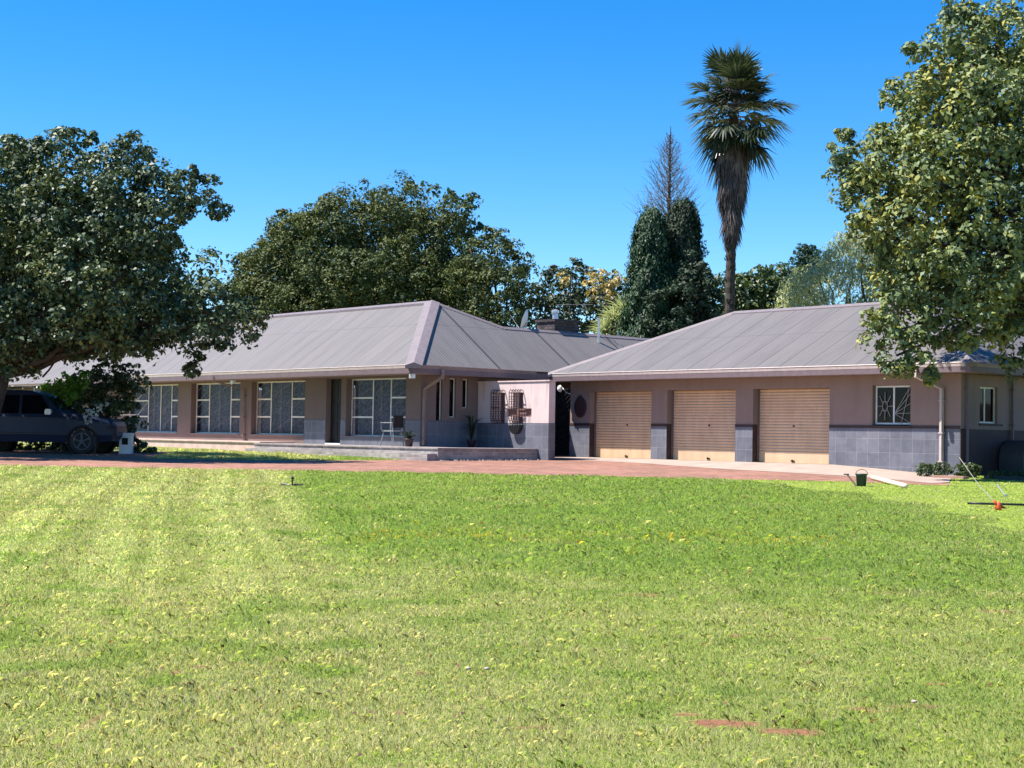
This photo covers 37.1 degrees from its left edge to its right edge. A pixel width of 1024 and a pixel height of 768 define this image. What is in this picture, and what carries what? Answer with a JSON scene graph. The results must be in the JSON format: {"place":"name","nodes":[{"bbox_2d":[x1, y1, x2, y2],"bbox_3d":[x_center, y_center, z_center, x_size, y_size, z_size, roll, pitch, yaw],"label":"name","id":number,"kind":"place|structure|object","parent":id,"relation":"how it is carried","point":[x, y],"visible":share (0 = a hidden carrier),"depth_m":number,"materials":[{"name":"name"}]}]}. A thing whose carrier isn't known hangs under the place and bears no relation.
{"place":"outdoors","nodes":[
{"label":"outdoors","id":0,"kind":"place"},
{"bbox_2d":[254,443,537,460],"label":"patio","id":1,"kind":"structure","parent":0,"point":[464,453],"depth_m":45.45,"materials":[{"name":"grey concrete"}]},
{"bbox_2d":[380,415,403,445],"bbox_3d":[-3.655,1.435,46.698,0.536,0.944,0.584,0,-2,36],"label":"patio chair","id":2,"kind":"object","parent":1,"relation":"on","point":[397,422],"visible":0.86,"depth_m":46.56,"materials":[{"name":"metal"}]},
{"bbox_2d":[400,431,418,446],"bbox_3d":[-3.127,1.645,45.923,0.660,0.482,0.628,3,-3,-42],"label":"potted plant","id":3,"kind":"object","parent":1,"relation":"on","point":[408,441],"visible":1,"depth_m":45.85,"materials":[{"name":"green plant"}]},
{"bbox_2d":[460,415,483,446],"bbox_3d":[-1.279,1.472,47.695,0.683,1.014,0.622,3,-3,-42],"label":"potted plant","id":4,"kind":"object","parent":1,"relation":"on","point":[471,443],"visible":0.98,"depth_m":47.63,"materials":[{"name":"green plant"}]},
{"bbox_2d":[0,450,949,484],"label":"driveway","id":5,"kind":"structure","parent":0,"point":[141,459],"depth_m":38.29,"materials":[{"name":"red brick"}]},
{"bbox_2d":[0,385,126,453],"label":"parked car","id":6,"kind":"object","parent":5,"relation":"on","point":[32,416],"visible":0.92,"depth_m":44.42,"materials":[{"name":"blue paint"}]},
{"bbox_2d":[119,433,134,453],"bbox_3d":[-11.519,1.785,45.559,0.420,0.650,0.380,1,-2,0],"label":"pillar light","id":7,"kind":"object","parent":5,"relation":"on","point":[126,441],"visible":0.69,"depth_m":45.40,"materials":[{"name":"white plastic"}]},
{"bbox_2d":[440,459,538,460],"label":"gravel","id":8,"kind":"structure","parent":5,"relation":"on","point":[482,460],"depth_m":44.48,"materials":[{"name":"gravel"}]},
{"bbox_2d":[477,380,556,459],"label":"courtyard wall","id":9,"kind":"structure","parent":5,"relation":"on","point":[535,429],"depth_m":46.88,"materials":[{"name":"paint"}]},
{"bbox_2d":[0,442,1023,767],"bbox_3d":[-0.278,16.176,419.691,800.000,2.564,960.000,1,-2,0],"label":"ground","id":10,"kind":"structure","parent":0,"point":[710,722],"depth_m":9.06,"materials":[{"name":"green plant"}]},
{"bbox_2d":[8,352,106,408],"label":"outbuilding","id":11,"kind":"structure","parent":10,"relation":"on","point":[57,368],"depth_m":73.06,"materials":[{"name":"paint"}]},
{"bbox_2d":[38,370,92,451],"bbox_3d":[-13.478,0.861,45.927,1.713,2.609,1.007,1,-2,0],"label":"fern bush","id":12,"kind":"object","parent":10,"relation":"on","point":[73,393],"visible":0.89,"depth_m":45.81,"materials":[{"name":"green plant"}]},
{"bbox_2d":[15,355,157,452],"bbox_3d":[-14.057,0.737,47.654,6.907,3.409,2.163,1,-2,13],"label":"garden shrub","id":13,"kind":"object","parent":10,"relation":"on","point":[121,382],"visible":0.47,"depth_m":46.97,"materials":[{"name":"green plant"}]},
{"bbox_2d":[83,402,108,455],"bbox_3d":[-11.792,1.317,43.172,0.735,1.632,0.275,1,-2,0],"label":"flowering bush","id":14,"kind":"object","parent":10,"relation":"on","point":[88,410],"visible":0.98,"depth_m":43.15,"materials":[{"name":"green plant"}]},
{"bbox_2d":[0,125,273,413],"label":"shade tree","id":15,"kind":"object","parent":10,"relation":"on","point":[60,296],"visible":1,"depth_m":40.03,"materials":[{"name":"green plant"}]},
{"bbox_2d":[114,246,260,388],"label":"tree","id":16,"kind":"object","parent":10,"relation":"on","point":[186,286],"visible":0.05,"depth_m":85.51,"materials":[{"name":"green plant"}]},
{"bbox_2d":[135,438,293,450],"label":"plinth","id":17,"kind":"structure","parent":10,"relation":"on","point":[217,444],"depth_m":53.86,"materials":[{"name":"beige concrete"}]},
{"bbox_2d":[281,476,302,485],"bbox_3d":[-4.099,1.810,28.377,0.438,0.190,0.103,1,-2,11],"label":"sprinkler","id":18,"kind":"object","parent":10,"relation":"on","point":[292,477],"visible":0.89,"depth_m":28.35,"materials":[{"name":"black metal"}]},
{"bbox_2d":[245,448,436,460],"bbox_3d":[-5.512,2.304,47.181,0.355,0.480,9.680,3,-3,-42],"label":"step","id":19,"kind":"object","parent":10,"relation":"on","point":[415,456],"visible":0.36,"depth_m":45.81,"materials":[{"name":"grey concrete"}]},
{"bbox_2d":[53,300,650,456],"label":"house","id":20,"kind":"structure","parent":10,"relation":"on","point":[423,368],"depth_m":50.87,"materials":[{"name":"paint"}]},
{"bbox_2d":[120,384,177,432],"bbox_3d":[-14.017,0.953,59.611,0.688,1.910,4.250,3,-3,-42],"label":"window","id":21,"kind":"structure","parent":20,"relation":"in","point":[159,408],"depth_m":59.80,"materials":[{"name":"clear glass"}]},
{"bbox_2d":[196,382,239,433],"bbox_3d":[-10.639,0.891,56.147,0.266,1.910,3.440,3,-3,-42],"label":"window","id":22,"kind":"structure","parent":20,"relation":"in","point":[220,403],"depth_m":56.40,"materials":[{"name":"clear glass"}]},
{"bbox_2d":[256,381,304,434],"bbox_3d":[-7.872,0.831,53.044,0.271,1.910,3.350,3,-3,-42],"label":"window","id":23,"kind":"structure","parent":20,"relation":"in","point":[283,402],"depth_m":53.31,"materials":[{"name":"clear glass"}]},
{"bbox_2d":[330,379,341,442],"bbox_3d":[-5.729,0.895,50.461,0.065,2.125,0.860,3,-3,-42],"label":"front door","id":24,"kind":"structure","parent":20,"relation":"in","point":[336,384],"depth_m":50.54,"materials":[{"name":"wood"}]},
{"bbox_2d":[351,378,405,436],"bbox_3d":[-4.107,0.749,48.837,0.271,1.910,3.170,3,-3,-42],"label":"window","id":25,"kind":"structure","parent":20,"relation":"in","point":[379,399],"depth_m":49.07,"materials":[{"name":"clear glass"}]},
{"bbox_2d":[436,381,440,420],"bbox_3d":[-2.334,0.607,47.456,0.240,1.440,0.050,3,-3,-42],"label":"window","id":26,"kind":"structure","parent":20,"relation":"in","point":[438,385],"depth_m":47.48,"materials":[{"name":"black glass"}]},
{"bbox_2d":[449,378,454,416],"bbox_3d":[-1.929,0.436,47.821,0.260,1.220,0.050,3,-3,-42],"label":"window","id":27,"kind":"structure","parent":20,"relation":"in","point":[451,395],"depth_m":47.85,"materials":[{"name":"black glass"}]},
{"bbox_2d":[462,379,466,407],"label":"window","id":28,"kind":"structure","parent":20,"relation":"in","point":[464,380],"depth_m":48.20,"materials":[{"name":"black glass"}]},
{"bbox_2d":[510,310,527,327],"bbox_3d":[0.341,-2.118,52.127,0.571,0.872,0.607,3,-3,-42],"label":"satellite dish","id":29,"kind":"object","parent":20,"relation":"on","point":[524,321],"visible":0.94,"depth_m":51.93,"materials":[{"name":"white metal"}]},
{"bbox_2d":[548,271,592,319],"bbox_3d":[2.076,-2.684,54.137,1.622,2.592,0.385,1,-2,7],"label":"tv antenna","id":30,"kind":"object","parent":20,"relation":"on","point":[570,277],"visible":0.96,"depth_m":54.21,"materials":[{"name":"black metal"}]},
{"bbox_2d":[597,318,599,342],"bbox_3d":[3.034,-1.704,53.470,0.105,1.220,0.110,3,-3,-42],"label":"vent pipe","id":31,"kind":"object","parent":20,"relation":"on","point":[598,331],"visible":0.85,"depth_m":53.44,"materials":[{"name":"metal"}]},
{"bbox_2d":[213,169,505,387],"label":"evergreen tree","id":32,"kind":"object","parent":10,"relation":"on","point":[376,271],"visible":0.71,"depth_m":73.78,"materials":[{"name":"green plant"}]},
{"bbox_2d":[404,178,484,254],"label":"sparse tree","id":33,"kind":"object","parent":10,"relation":"on","point":[471,199],"visible":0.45,"depth_m":82.27,"materials":[{"name":"green plant"}]},
{"bbox_2d":[432,225,543,328],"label":"bushy tree","id":34,"kind":"object","parent":10,"relation":"on","point":[496,272],"visible":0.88,"depth_m":71.19,"materials":[{"name":"green plant"}]},
{"bbox_2d":[3,494,1006,767],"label":"dead leaves","id":35,"kind":"object","parent":10,"relation":"on","point":[457,664],"visible":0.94,"depth_m":8.43,"materials":[{"name":"brown plant"}]},
{"bbox_2d":[522,257,628,333],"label":"loose tree","id":36,"kind":"object","parent":10,"relation":"on","point":[551,300],"visible":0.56,"depth_m":73.76,"materials":[{"name":"green plant"}]},
{"bbox_2d":[555,267,628,319],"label":"yellow tree","id":37,"kind":"object","parent":10,"relation":"on","point":[611,283],"visible":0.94,"depth_m":71.05,"materials":[{"name":"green plant"}]},
{"bbox_2d":[585,292,625,335],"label":"yucca","id":38,"kind":"object","parent":10,"relation":"on","point":[607,326],"visible":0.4,"depth_m":67.96,"materials":[{"name":"green plant"}]},
{"bbox_2d":[614,203,682,338],"bbox_3d":[5.854,-2.357,64.058,3.578,10.646,3.355,1,-2,0],"label":"column conifer","id":39,"kind":"object","parent":10,"relation":"on","point":[651,263],"depth_m":63.61,"materials":[{"name":"green plant"}]},
{"bbox_2d":[622,126,712,219],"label":"bare tree","id":40,"kind":"object","parent":10,"relation":"on","point":[668,192],"visible":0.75,"depth_m":67.24,"materials":[{"name":"brown plant"}]},
{"bbox_2d":[637,248,723,337],"bbox_3d":[6.958,-1.377,63.216,3.790,8.562,2.660,2,-2,-32],"label":"dark shrub","id":41,"kind":"object","parent":10,"relation":"on","point":[707,291],"visible":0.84,"depth_m":62.90,"materials":[{"name":"green plant"}]},
{"bbox_2d":[663,195,713,323],"bbox_3d":[7.267,-2.529,64.951,2.898,11.176,2.955,-1,-3,43],"label":"column conifer","id":42,"kind":"object","parent":10,"relation":"on","point":[685,225],"depth_m":64.58,"materials":[{"name":"green plant"}]},
{"bbox_2d":[679,33,800,314],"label":"fan palm","id":43,"kind":"object","parent":10,"relation":"on","point":[732,147],"visible":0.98,"depth_m":69.83,"materials":[{"name":"green plant"}]},
{"bbox_2d":[706,271,778,315],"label":"hedge tree","id":44,"kind":"object","parent":10,"relation":"on","point":[739,306],"visible":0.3,"depth_m":77.05,"materials":[{"name":"green plant"}]},
{"bbox_2d":[718,261,810,313],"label":"hedge tree","id":45,"kind":"object","parent":10,"relation":"on","point":[770,273],"visible":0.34,"depth_m":77.19,"materials":[{"name":"green plant"}]},
{"bbox_2d":[783,243,833,284],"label":"cedar tree","id":46,"kind":"object","parent":10,"relation":"on","point":[805,251],"visible":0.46,"depth_m":83.99,"materials":[{"name":"green plant"}]},
{"bbox_2d":[855,469,867,486],"bbox_3d":[7.317,1.965,31.955,0.261,0.366,0.256,1,-2,0],"label":"bucket","id":47,"kind":"object","parent":10,"relation":"on","point":[861,479],"visible":0.98,"depth_m":31.87,"materials":[{"name":"green plastic"}]},
{"bbox_2d":[766,214,970,308],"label":"willow tree","id":48,"kind":"object","parent":10,"relation":"on","point":[817,292],"visible":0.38,"depth_m":71.55,"materials":[{"name":"green plant"}]},
{"bbox_2d":[870,475,907,487],"bbox_3d":[8.161,2.118,33.101,0.103,0.180,3.707,1,-2,3],"label":"pale pole","id":49,"kind":"object","parent":10,"relation":"on","point":[890,482],"visible":1,"depth_m":32.76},
{"bbox_2d":[821,0,1023,387],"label":"maple tree","id":50,"kind":"object","parent":10,"relation":"on","point":[962,188],"visible":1,"depth_m":35.58,"materials":[{"name":"green plant"}]},
{"bbox_2d":[914,462,981,477],"bbox_3d":[10.726,2.142,37.685,1.654,0.468,1.054,1,-2,0],"label":"ground plant","id":51,"kind":"object","parent":10,"relation":"on","point":[936,468],"visible":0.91,"depth_m":37.47,"materials":[{"name":"green plant"}]},
{"bbox_2d":[911,262,1023,336],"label":"tree","id":52,"kind":"object","parent":10,"relation":"on","point":[965,301],"depth_m":83.96,"materials":[{"name":"green plant"}]},
{"bbox_2d":[957,456,1006,509],"bbox_3d":[7.738,1.641,25.370,0.233,0.857,1.228,2,-2,-23],"label":"string trimmer","id":53,"kind":"object","parent":10,"relation":"on","point":[998,505],"visible":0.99,"depth_m":24.85,"materials":[{"name":"orange plastic"}]},
{"bbox_2d":[967,502,1023,505],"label":"black hose","id":54,"kind":"object","parent":10,"relation":"on","point":[983,503],"visible":0.81,"depth_m":25.77,"materials":[{"name":"rubber"}]},
{"bbox_2d":[984,475,1023,480],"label":"bed edging","id":55,"kind":"object","parent":10,"relation":"on","point":[1008,478],"visible":0.67,"depth_m":36.13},
{"bbox_2d":[987,469,1023,477],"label":"ground plant","id":56,"kind":"object","parent":10,"relation":"on","point":[992,473],"visible":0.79,"depth_m":36.70,"materials":[{"name":"green plant"}]},
{"bbox_2d":[999,440,1023,474],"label":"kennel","id":57,"kind":"object","parent":10,"relation":"on","point":[1011,455],"visible":0.89,"depth_m":39.31,"materials":[{"name":"black plastic"}]},
{"bbox_2d":[0,0,1023,389],"label":"sky","id":58,"kind":"structure","parent":0,"point":[546,111],"materials":[{"name":"blue"}]},
{"bbox_2d":[555,457,954,482],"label":"pavement","id":59,"kind":"structure","parent":0,"point":[830,469],"depth_m":40.34,"materials":[{"name":"concrete"}]},
{"bbox_2d":[548,302,1023,475],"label":"garage","id":60,"kind":"structure","parent":59,"relation":"on","point":[807,385],"depth_m":43.16,"materials":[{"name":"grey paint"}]},
{"bbox_2d":[555,388,570,454],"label":"gate","id":61,"kind":"structure","parent":60,"relation":"attached to","point":[562,417],"depth_m":49.51,"materials":[{"name":"black metal"}]},
{"bbox_2d":[557,385,570,393],"bbox_3d":[1.666,0.175,49.141,0.464,0.299,0.174,0,-2,33],"label":"wall lamp","id":62,"kind":"object","parent":60,"relation":"attached to","point":[559,388],"visible":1,"depth_m":49.16,"materials":[{"name":"white plastic"}]},
{"bbox_2d":[574,396,586,417],"bbox_3d":[2.175,0.720,48.660,0.044,0.713,0.540,3,-3,-42],"label":"wall plaque","id":63,"kind":"object","parent":60,"relation":"attached to","point":[580,406],"depth_m":48.62,"materials":[{"name":"black metal"}]},
{"bbox_2d":[594,391,651,458],"bbox_3d":[3.535,1.258,47.533,0.110,2.130,2.646,3,-3,-42],"label":"garage door","id":64,"kind":"structure","parent":60,"relation":"in","point":[622,419],"depth_m":47.62,"materials":[{"name":"beige metal"}]},
{"bbox_2d":[671,390,735,460],"bbox_3d":[5.730,1.210,45.068,0.110,2.130,2.646,3,-3,-42],"label":"garage door","id":65,"kind":"structure","parent":60,"relation":"in","point":[702,421],"depth_m":45.15,"materials":[{"name":"beige metal"}]},
{"bbox_2d":[757,388,829,463],"bbox_3d":[7.926,1.162,42.610,0.110,2.130,2.646,3,-3,-42],"label":"garage door","id":66,"kind":"structure","parent":60,"relation":"in","point":[793,424],"depth_m":42.68,"materials":[{"name":"beige metal"}]},
{"bbox_2d":[875,385,910,424],"bbox_3d":[10.041,0.554,40.063,0.067,1.022,1.140,3,-3,-42],"label":"window","id":67,"kind":"structure","parent":60,"relation":"in","point":[892,402],"depth_m":40.06,"materials":[{"name":"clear glass"}]},
{"bbox_2d":[980,387,994,423],"bbox_3d":[12.214,0.547,39.398,0.850,0.940,0.054,3,-3,-42],"label":"window","id":68,"kind":"structure","parent":60,"relation":"in","point":[987,394],"depth_m":39.47,"materials":[{"name":"clear glass"}]},
{"bbox_2d":[932,475,968,479],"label":"kerb block","id":69,"kind":"structure","parent":59,"relation":"on","point":[951,477],"depth_m":36.34,"materials":[{"name":"brick"}]}
]}

